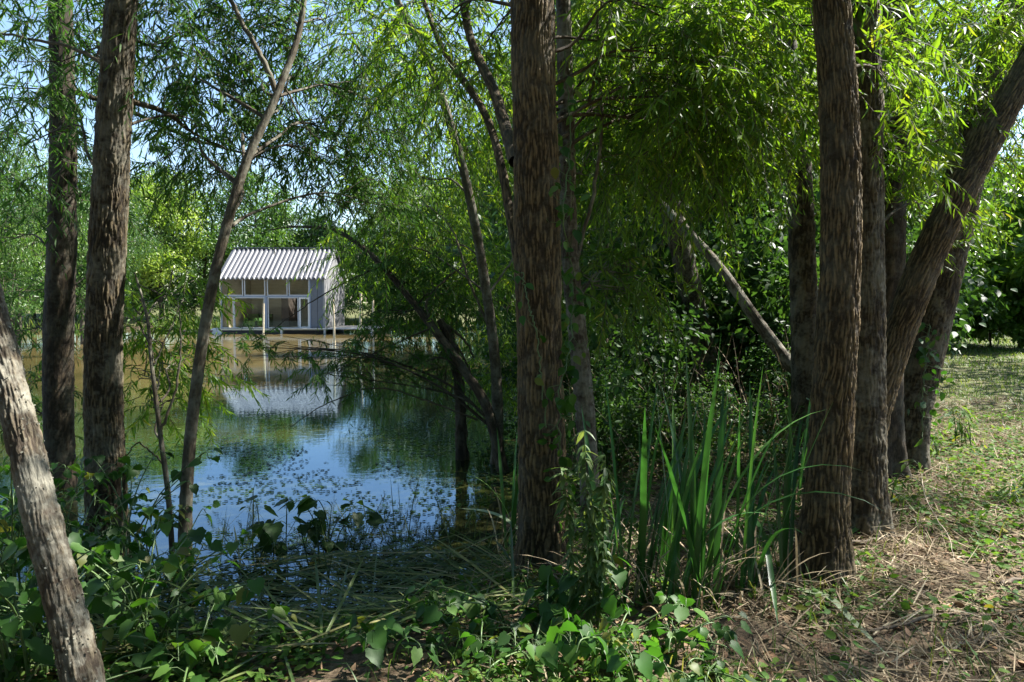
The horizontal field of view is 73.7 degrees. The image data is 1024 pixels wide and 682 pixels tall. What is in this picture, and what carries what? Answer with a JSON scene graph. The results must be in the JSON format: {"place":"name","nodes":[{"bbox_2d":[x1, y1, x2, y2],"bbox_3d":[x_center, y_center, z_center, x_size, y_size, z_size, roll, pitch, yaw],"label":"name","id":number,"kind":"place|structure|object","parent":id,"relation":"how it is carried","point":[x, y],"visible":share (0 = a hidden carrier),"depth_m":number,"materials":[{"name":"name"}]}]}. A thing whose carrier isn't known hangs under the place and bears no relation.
{"place":"outdoors","nodes":[
{"label":"outdoors","id":0,"kind":"place"},
{"bbox_2d":[0,328,518,646],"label":"pond water","id":1,"kind":"structure","parent":0,"point":[350,457],"depth_m":8.39,"materials":[{"name":"liquid"}]},
{"bbox_2d":[238,495,308,564],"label":"water plant","id":2,"kind":"object","parent":1,"relation":"in","point":[271,528],"visible":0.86,"depth_m":4.89,"materials":[{"name":"green plant"}]},
{"bbox_2d":[219,247,384,333],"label":"floating house","id":3,"kind":"structure","parent":1,"relation":"on","point":[257,278],"depth_m":43.13,"materials":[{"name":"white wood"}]},
{"bbox_2d":[122,410,518,590],"bbox_3d":[-3.305,1.430,8.278,7.077,0.004,7.668,0,3,0],"label":"pond weed","id":4,"kind":"object","parent":1,"relation":"on","point":[355,529],"visible":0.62,"depth_m":6.93,"materials":[{"name":"green plant"}]},
{"bbox_2d":[274,494,384,551],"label":"water plant","id":5,"kind":"object","parent":1,"relation":"in","point":[307,503],"visible":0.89,"depth_m":5.24,"materials":[{"name":"green plant"}]},
{"bbox_2d":[0,0,1023,302],"label":"sky","id":6,"kind":"structure","parent":0,"point":[135,151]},
{"bbox_2d":[2,303,1023,681],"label":"ground","id":7,"kind":"structure","parent":0,"point":[398,673],"depth_m":3.38,"materials":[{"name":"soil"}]},
{"bbox_2d":[0,116,89,353],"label":"willow tree","id":8,"kind":"object","parent":7,"relation":"on","point":[15,264],"visible":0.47,"depth_m":23.21,"materials":[{"name":"green plant"}]},
{"bbox_2d":[0,456,130,612],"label":"vine plant","id":9,"kind":"object","parent":7,"relation":"on","point":[9,511],"visible":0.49,"depth_m":4.15,"materials":[{"name":"green plant"}]},
{"bbox_2d":[0,151,173,344],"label":"willow tree","id":10,"kind":"object","parent":7,"relation":"on","point":[129,249],"visible":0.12,"depth_m":30.96,"materials":[{"name":"green plant"}]},
{"bbox_2d":[0,470,177,581],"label":"vine plant","id":11,"kind":"object","parent":7,"relation":"on","point":[4,492],"visible":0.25,"depth_m":4.62,"materials":[{"name":"green plant"}]},
{"bbox_2d":[0,532,184,681],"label":"vine plant","id":12,"kind":"object","parent":7,"relation":"on","point":[35,648],"visible":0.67,"depth_m":2.90,"materials":[{"name":"green plant"}]},
{"bbox_2d":[0,534,188,659],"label":"vine plant","id":13,"kind":"object","parent":7,"relation":"on","point":[18,547],"visible":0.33,"depth_m":3.36,"materials":[{"name":"green plant"}]},
{"bbox_2d":[0,0,231,681],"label":"leaning tree","id":14,"kind":"object","parent":7,"relation":"on","point":[77,653],"visible":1,"depth_m":2.63,"materials":[{"name":"brown plant"}]},
{"bbox_2d":[0,0,276,488],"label":"willow tree","id":15,"kind":"object","parent":7,"relation":"on","point":[57,378],"visible":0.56,"depth_m":6.95,"materials":[{"name":"green plant"}]},
{"bbox_2d":[58,447,222,586],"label":"vine plant","id":16,"kind":"object","parent":7,"relation":"on","point":[130,473],"visible":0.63,"depth_m":4.64,"materials":[{"name":"green plant"}]},
{"bbox_2d":[123,273,166,317],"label":"bank bush","id":17,"kind":"object","parent":7,"relation":"on","point":[154,295],"visible":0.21,"depth_m":53.43,"materials":[{"name":"green plant"}]},
{"bbox_2d":[25,514,265,663],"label":"vine plant","id":18,"kind":"object","parent":7,"relation":"on","point":[109,603],"visible":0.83,"depth_m":3.10,"materials":[{"name":"green plant"}]},
{"bbox_2d":[0,0,295,563],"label":"willow tree","id":19,"kind":"object","parent":7,"relation":"on","point":[114,58],"visible":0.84,"depth_m":5.13,"materials":[{"name":"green plant"}]},
{"bbox_2d":[70,256,270,553],"bbox_3d":[-2.818,0.585,5.716,1.524,2.606,1.732,-1,3,-20],"label":"sapling","id":20,"kind":"object","parent":7,"relation":"on","point":[145,340],"visible":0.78,"depth_m":5.76,"materials":[{"name":"green plant"}]},
{"bbox_2d":[126,162,218,320],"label":"tree","id":21,"kind":"object","parent":7,"relation":"on","point":[154,279],"visible":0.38,"depth_m":52.07,"materials":[{"name":"green plant"}]},
{"bbox_2d":[78,500,269,617],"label":"vine plant","id":22,"kind":"object","parent":7,"relation":"on","point":[216,545],"visible":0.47,"depth_m":4.18,"materials":[{"name":"green plant"}]},
{"bbox_2d":[164,276,219,317],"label":"bank bush","id":23,"kind":"object","parent":7,"relation":"on","point":[194,285],"visible":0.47,"depth_m":53.48,"materials":[{"name":"green plant"}]},
{"bbox_2d":[94,581,297,681],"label":"vine plant","id":24,"kind":"object","parent":7,"relation":"on","point":[194,650],"visible":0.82,"depth_m":2.95,"materials":[{"name":"green plant"}]},
{"bbox_2d":[129,179,285,305],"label":"tree","id":25,"kind":"object","parent":7,"relation":"on","point":[204,270],"visible":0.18,"depth_m":56.44,"materials":[{"name":"green plant"}]},
{"bbox_2d":[181,167,327,268],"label":"tree","id":26,"kind":"object","parent":7,"relation":"on","point":[251,240],"visible":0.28,"depth_m":55.58,"materials":[{"name":"green plant"}]},
{"bbox_2d":[11,311,515,351],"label":"bank reeds","id":27,"kind":"object","parent":7,"relation":"on","point":[217,323],"visible":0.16,"depth_m":49.84,"materials":[{"name":"green plant"}]},
{"bbox_2d":[78,0,462,569],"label":"willow tree","id":28,"kind":"object","parent":7,"relation":"on","point":[257,146],"visible":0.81,"depth_m":6.32,"materials":[{"name":"green plant"}]},
{"bbox_2d":[244,203,363,283],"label":"tree","id":29,"kind":"object","parent":7,"relation":"on","point":[320,234],"visible":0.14,"depth_m":57.23,"materials":[{"name":"green plant"}]},
{"bbox_2d":[0,525,634,681],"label":"cut reeds","id":30,"kind":"object","parent":7,"relation":"on","point":[392,598],"visible":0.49,"depth_m":3.98,"materials":[{"name":"plant"}]},
{"bbox_2d":[142,474,517,601],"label":"rushes","id":31,"kind":"object","parent":7,"relation":"on","point":[318,559],"visible":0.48,"depth_m":5.13,"materials":[{"name":"plant"}]},
{"bbox_2d":[189,223,515,472],"bbox_3d":[-1.975,0.018,8.603,4.176,3.080,2.242,0,3,0],"label":"leaning tree","id":32,"kind":"object","parent":7,"relation":"on","point":[422,316],"visible":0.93,"depth_m":8.30,"materials":[{"name":"green plant"}]},
{"bbox_2d":[302,171,419,282],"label":"tree","id":33,"kind":"object","parent":7,"relation":"on","point":[340,242],"visible":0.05,"depth_m":54.60,"materials":[{"name":"green plant"}]},
{"bbox_2d":[344,273,382,318],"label":"bank bush","id":34,"kind":"object","parent":7,"relation":"on","point":[349,300],"visible":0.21,"depth_m":54.66,"materials":[{"name":"green plant"}]},
{"bbox_2d":[356,271,401,318],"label":"bank bush","id":35,"kind":"object","parent":7,"relation":"on","point":[368,290],"visible":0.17,"depth_m":51.67,"materials":[{"name":"green plant"}]},
{"bbox_2d":[258,0,517,464],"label":"willow tree","id":36,"kind":"object","parent":7,"relation":"on","point":[499,396],"visible":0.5,"depth_m":8.62,"materials":[{"name":"green plant"}]},
{"bbox_2d":[337,591,484,668],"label":"leafy plant","id":37,"kind":"object","parent":7,"relation":"on","point":[381,630],"visible":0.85,"depth_m":3.02,"materials":[{"name":"green plant"}]},
{"bbox_2d":[346,156,476,302],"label":"tree","id":38,"kind":"object","parent":7,"relation":"on","point":[418,195],"visible":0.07,"depth_m":50.15,"materials":[{"name":"green plant"}]},
{"bbox_2d":[385,170,501,320],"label":"tree","id":39,"kind":"object","parent":7,"relation":"on","point":[448,192],"visible":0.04,"depth_m":43.47,"materials":[{"name":"green plant"}]},
{"bbox_2d":[436,318,473,460],"bbox_3d":[-0.689,0.706,8.246,0.473,1.976,0.254,0,3,0],"label":"dead snag","id":40,"kind":"object","parent":7,"relation":"on","point":[461,447],"visible":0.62,"depth_m":8.21,"materials":[{"name":"brown wood"}]},
{"bbox_2d":[403,590,531,660],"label":"leafy plant","id":41,"kind":"object","parent":7,"relation":"on","point":[421,608],"visible":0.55,"depth_m":3.09,"materials":[{"name":"green plant"}]},
{"bbox_2d":[401,578,575,661],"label":"leafy plant","id":42,"kind":"object","parent":7,"relation":"on","point":[454,601],"visible":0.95,"depth_m":3.12,"materials":[{"name":"green plant"}]},
{"bbox_2d":[464,427,518,551],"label":"reed clump","id":43,"kind":"object","parent":7,"relation":"on","point":[515,491],"visible":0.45,"depth_m":5.34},
{"bbox_2d":[0,405,1023,681],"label":"ground cover","id":44,"kind":"object","parent":7,"relation":"on","point":[202,669],"visible":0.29,"depth_m":3.52,"materials":[{"name":"green plant"}]},
{"bbox_2d":[3,396,1023,681],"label":"dead leaves","id":45,"kind":"object","parent":7,"relation":"on","point":[649,608],"visible":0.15,"depth_m":3.27,"materials":[{"name":"brown plant"}]},
{"bbox_2d":[426,589,616,677],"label":"leafy plant","id":46,"kind":"object","parent":7,"relation":"on","point":[455,628],"visible":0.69,"depth_m":2.92,"materials":[{"name":"green plant"}]},
{"bbox_2d":[465,275,645,430],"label":"shrub","id":47,"kind":"object","parent":7,"relation":"on","point":[485,354],"visible":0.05,"depth_m":10.52,"materials":[{"name":"green plant"}]},
{"bbox_2d":[423,0,710,288],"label":"willow tree","id":48,"kind":"object","parent":7,"relation":"on","point":[491,206],"visible":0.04,"depth_m":14.96,"materials":[{"name":"green plant"}]},
{"bbox_2d":[112,393,1023,681],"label":"dry straw","id":49,"kind":"object","parent":7,"relation":"on","point":[954,671],"visible":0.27,"depth_m":3.67,"materials":[{"name":"plant"}]},
{"bbox_2d":[430,152,713,348],"bbox_3d":[1.007,-0.935,12.227,4.747,5.531,4.617,3,4,44],"label":"shrub","id":50,"kind":"object","parent":7,"relation":"on","point":[499,225],"visible":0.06,"depth_m":11.43,"materials":[{"name":"green plant"}]},
{"bbox_2d":[522,554,632,667],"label":"leafy plant","id":51,"kind":"object","parent":7,"relation":"on","point":[554,602],"visible":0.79,"depth_m":3.20,"materials":[{"name":"green plant"}]},
{"bbox_2d":[549,430,617,632],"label":"stalk plant","id":52,"kind":"object","parent":7,"relation":"on","point":[590,519],"visible":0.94,"depth_m":3.24,"materials":[{"name":"green plant"}]},
{"bbox_2d":[514,372,687,616],"bbox_3d":[0.442,0.765,3.562,0.872,1.293,0.836,1,4,25],"label":"reed clump","id":53,"kind":"object","parent":7,"relation":"on","point":[642,551],"visible":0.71,"depth_m":3.57,"materials":[{"name":"plant"}]},
{"bbox_2d":[500,218,715,395],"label":"shrub","id":54,"kind":"object","parent":7,"relation":"on","point":[670,299],"visible":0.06,"depth_m":9.90,"materials":[{"name":"green plant"}]},
{"bbox_2d":[501,243,721,424],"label":"shrub","id":55,"kind":"object","parent":7,"relation":"on","point":[668,351],"visible":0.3,"depth_m":7.75,"materials":[{"name":"green plant"}]},
{"bbox_2d":[516,594,709,681],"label":"leafy plant","id":56,"kind":"object","parent":7,"relation":"on","point":[547,654],"visible":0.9,"depth_m":2.79,"materials":[{"name":"green plant"}]},
{"bbox_2d":[564,353,672,473],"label":"shrub","id":57,"kind":"object","parent":7,"relation":"on","point":[624,406],"visible":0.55,"depth_m":6.37,"materials":[{"name":"green plant"}]},
{"bbox_2d":[319,0,921,577],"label":"willow tree","id":58,"kind":"object","parent":7,"relation":"on","point":[679,108],"visible":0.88,"depth_m":4.44,"materials":[{"name":"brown plant"}]},
{"bbox_2d":[512,269,547,427],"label":"climbing vine","id":59,"kind":"object","parent":58,"relation":"attached to","point":[538,378],"visible":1,"depth_m":4.04,"materials":[{"name":"green plant"}]},
{"bbox_2d":[537,49,590,554],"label":"climbing vine","id":60,"kind":"object","parent":58,"relation":"attached to","point":[565,405],"visible":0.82,"depth_m":4.16,"materials":[{"name":"green plant"}]},
{"bbox_2d":[589,377,628,401],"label":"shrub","id":61,"kind":"object","parent":58,"relation":"hanging from","point":[618,389],"visible":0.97,"depth_m":4.52,"materials":[{"name":"green plant"}]},
{"bbox_2d":[561,103,684,425],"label":"hanging vine","id":62,"kind":"object","parent":58,"relation":"hanging from","point":[643,265],"visible":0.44,"depth_m":5.41,"materials":[{"name":"green plant"}]},
{"bbox_2d":[563,326,697,435],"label":"shrub","id":63,"kind":"object","parent":7,"relation":"on","point":[596,368],"visible":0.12,"depth_m":8.03,"materials":[{"name":"green plant"}]},
{"bbox_2d":[578,406,685,606],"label":"reed clump","id":64,"kind":"object","parent":7,"relation":"on","point":[593,486],"visible":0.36,"depth_m":3.64,"materials":[{"name":"plant"}]},
{"bbox_2d":[556,0,722,541],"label":"willow tree","id":65,"kind":"object","parent":7,"relation":"on","point":[582,392],"visible":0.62,"depth_m":4.70,"materials":[{"name":"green plant"}]},
{"bbox_2d":[500,0,819,256],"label":"willow tree","id":66,"kind":"object","parent":7,"relation":"on","point":[571,1],"visible":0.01,"depth_m":13.28,"materials":[{"name":"green plant"}]},
{"bbox_2d":[613,370,717,460],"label":"shrub","id":67,"kind":"object","parent":7,"relation":"on","point":[664,380],"visible":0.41,"depth_m":6.92,"materials":[{"name":"green plant"}]},
{"bbox_2d":[601,591,747,669],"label":"leafy plant","id":68,"kind":"object","parent":7,"relation":"on","point":[697,633],"visible":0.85,"depth_m":2.95,"materials":[{"name":"green plant"}]},
{"bbox_2d":[582,150,786,391],"bbox_3d":[2.838,-0.890,11.779,4.140,5.082,4.858,1,3,15],"label":"shrub","id":69,"kind":"object","parent":7,"relation":"on","point":[667,250],"visible":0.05,"depth_m":10.68,"materials":[{"name":"green plant"}]},
{"bbox_2d":[565,326,806,494],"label":"dead stalks","id":70,"kind":"object","parent":7,"relation":"on","point":[743,395],"visible":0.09,"depth_m":6.49,"materials":[{"name":"plant"}]},
{"bbox_2d":[564,325,808,505],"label":"undergrowth","id":71,"kind":"object","parent":7,"relation":"on","point":[714,449],"visible":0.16,"depth_m":6.34,"materials":[{"name":"green plant"}]},
{"bbox_2d":[625,401,753,590],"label":"reed clump","id":72,"kind":"object","parent":7,"relation":"on","point":[666,537],"visible":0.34,"depth_m":3.88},
{"bbox_2d":[641,186,790,375],"bbox_3d":[2.386,-0.421,7.634,2.838,3.280,0.547,3,4,42],"label":"dead pole","id":73,"kind":"object","parent":7,"relation":"on","point":[765,332],"visible":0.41,"depth_m":7.23,"materials":[{"name":"wood"}]},
{"bbox_2d":[618,331,819,617],"bbox_3d":[1.051,0.663,3.633,1.169,1.457,0.735,-3,4,-42],"label":"reed clump","id":74,"kind":"object","parent":7,"relation":"on","point":[703,492],"visible":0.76,"depth_m":3.48,"materials":[{"name":"plant"}]},
{"bbox_2d":[677,367,767,452],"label":"shrub","id":75,"kind":"object","parent":7,"relation":"on","point":[718,398],"visible":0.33,"depth_m":7.39,"materials":[{"name":"green plant"}]},
{"bbox_2d":[665,615,781,681],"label":"leafy plant","id":76,"kind":"object","parent":7,"relation":"on","point":[716,669],"visible":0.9,"depth_m":2.78,"materials":[{"name":"green plant"}]},
{"bbox_2d":[492,0,962,416],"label":"willow tree","id":77,"kind":"object","parent":7,"relation":"on","point":[693,298],"visible":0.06,"depth_m":8.88,"materials":[{"name":"green plant"}]},
{"bbox_2d":[670,236,790,396],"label":"shrub","id":78,"kind":"object","parent":7,"relation":"on","point":[754,284],"visible":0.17,"depth_m":9.14,"materials":[{"name":"green plant"}]},
{"bbox_2d":[583,0,883,464],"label":"willow tree","id":79,"kind":"object","parent":7,"relation":"on","point":[803,280],"visible":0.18,"depth_m":6.49,"materials":[{"name":"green plant"}]},
{"bbox_2d":[650,172,819,398],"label":"shrub","id":80,"kind":"object","parent":7,"relation":"on","point":[728,314],"visible":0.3,"depth_m":8.76,"materials":[{"name":"green plant"}]},
{"bbox_2d":[678,369,822,603],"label":"reed clump","id":81,"kind":"object","parent":7,"relation":"on","point":[749,528],"visible":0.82,"depth_m":3.65,"materials":[{"name":"plant"}]},
{"bbox_2d":[644,355,877,615],"bbox_3d":[1.166,0.710,3.492,1.071,1.367,0.803,0,3,0],"label":"reed clump","id":82,"kind":"object","parent":7,"relation":"on","point":[717,512],"visible":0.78,"depth_m":3.48,"materials":[{"name":"plant"}]},
{"bbox_2d":[741,338,790,432],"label":"shrub","id":83,"kind":"object","parent":7,"relation":"on","point":[772,358],"visible":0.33,"depth_m":7.94,"materials":[{"name":"green plant"}]},
{"bbox_2d":[754,515,777,623],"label":"fallen reed","id":84,"kind":"object","parent":7,"relation":"on","point":[770,570],"visible":0.76,"depth_m":3.57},
{"bbox_2d":[733,378,810,508],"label":"reed clump","id":85,"kind":"object","parent":7,"relation":"on","point":[805,441],"visible":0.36,"depth_m":5.20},
{"bbox_2d":[707,409,849,591],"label":"reed clump","id":86,"kind":"object","parent":7,"relation":"on","point":[786,549],"visible":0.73,"depth_m":3.79,"materials":[{"name":"plant"}]},
{"bbox_2d":[637,1,972,293],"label":"leafy tree","id":87,"kind":"object","parent":7,"relation":"on","point":[814,169],"visible":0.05,"depth_m":11.49,"materials":[{"name":"green plant"}]},
{"bbox_2d":[697,0,984,594],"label":"willow tree","id":88,"kind":"object","parent":7,"relation":"on","point":[824,525],"visible":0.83,"depth_m":3.86,"materials":[{"name":"brown plant"}]},
{"bbox_2d":[797,588,887,655],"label":"fallen reed","id":89,"kind":"object","parent":7,"relation":"on","point":[846,613],"visible":0.82,"depth_m":3.37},
{"bbox_2d":[747,211,979,392],"bbox_3d":[6.146,-0.885,12.510,4.040,4.840,4.154,2,4,32],"label":"shrub","id":90,"kind":"object","parent":7,"relation":"on","point":[962,304],"visible":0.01,"depth_m":11.32,"materials":[{"name":"green plant"}]},
{"bbox_2d":[755,176,985,359],"bbox_3d":[5.220,-0.473,10.642,3.312,4.066,3.887,-1,3,-12],"label":"shrub","id":91,"kind":"object","parent":7,"relation":"on","point":[966,328],"visible":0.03,"depth_m":9.88,"materials":[{"name":"green plant"}]},
{"bbox_2d":[759,0,1023,483],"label":"willow tree","id":92,"kind":"object","parent":7,"relation":"on","point":[895,252],"visible":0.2,"depth_m":5.90,"materials":[{"name":"green plant"}]},
{"bbox_2d":[888,459,923,503],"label":"weed plant","id":93,"kind":"object","parent":7,"relation":"on","point":[903,466],"visible":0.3,"depth_m":5.10,"materials":[{"name":"green plant"}]},
{"bbox_2d":[813,172,1017,338],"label":"shrub","id":94,"kind":"object","parent":7,"relation":"on","point":[978,300],"depth_m":13.20,"materials":[{"name":"green plant"}]},
{"bbox_2d":[813,0,1022,279],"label":"leafy tree","id":95,"kind":"object","parent":7,"relation":"on","point":[976,262],"visible":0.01,"depth_m":18.78,"materials":[{"name":"green plant"}]},
{"bbox_2d":[819,0,1023,544],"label":"willow tree","id":96,"kind":"object","parent":7,"relation":"on","point":[869,482],"visible":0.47,"depth_m":4.55,"materials":[{"name":"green plant"}]},
{"bbox_2d":[882,0,1023,475],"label":"leaning tree","id":97,"kind":"object","parent":7,"relation":"on","point":[939,314],"visible":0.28,"depth_m":6.25,"materials":[{"name":"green plant"}]},
{"bbox_2d":[907,322,946,446],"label":"climbing vine","id":98,"kind":"object","parent":97,"relation":"attached to","point":[921,356],"visible":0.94,"depth_m":6.16,"materials":[{"name":"green plant"}]},
{"bbox_2d":[886,0,1023,430],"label":"leaning tree","id":99,"kind":"object","parent":7,"relation":"on","point":[933,245],"visible":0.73,"depth_m":4.99,"materials":[{"name":"brown plant"}]},
{"bbox_2d":[933,406,986,447],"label":"weed plant","id":100,"kind":"object","parent":7,"relation":"on","point":[951,422],"visible":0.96,"depth_m":7.25,"materials":[{"name":"green plant"}]},
{"bbox_2d":[924,172,1023,319],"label":"leaf shrub","id":101,"kind":"object","parent":7,"relation":"on","point":[1001,287],"visible":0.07,"depth_m":21.84,"materials":[{"name":"green plant"}]},
{"bbox_2d":[951,256,1017,343],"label":"leaf shrub","id":102,"kind":"object","parent":7,"relation":"on","point":[997,318],"visible":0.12,"depth_m":22.27,"materials":[{"name":"green plant"}]},
{"bbox_2d":[965,261,1023,346],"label":"leaf shrub","id":103,"kind":"object","parent":7,"relation":"on","point":[977,335],"visible":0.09,"depth_m":23.11,"materials":[{"name":"green plant"}]},
{"bbox_2d":[970,148,1023,347],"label":"leaf shrub","id":104,"kind":"object","parent":7,"relation":"on","point":[1015,278],"visible":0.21,"depth_m":22.08,"materials":[{"name":"green plant"}]},
{"bbox_2d":[992,482,1023,508],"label":"weed plant","id":105,"kind":"object","parent":7,"relation":"on","point":[1014,496],"visible":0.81,"depth_m":5.10,"materials":[{"name":"green plant"}]},
{"bbox_2d":[996,273,1023,344],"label":"leaf shrub","id":106,"kind":"object","parent":7,"relation":"on","point":[1019,334],"visible":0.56,"depth_m":22.34,"materials":[{"name":"green plant"}]},
{"bbox_2d":[727,337,1023,502],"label":"lawn grass","id":107,"kind":"structure","parent":0,"point":[1003,349],"depth_m":13.31,"materials":[{"name":"plant"}]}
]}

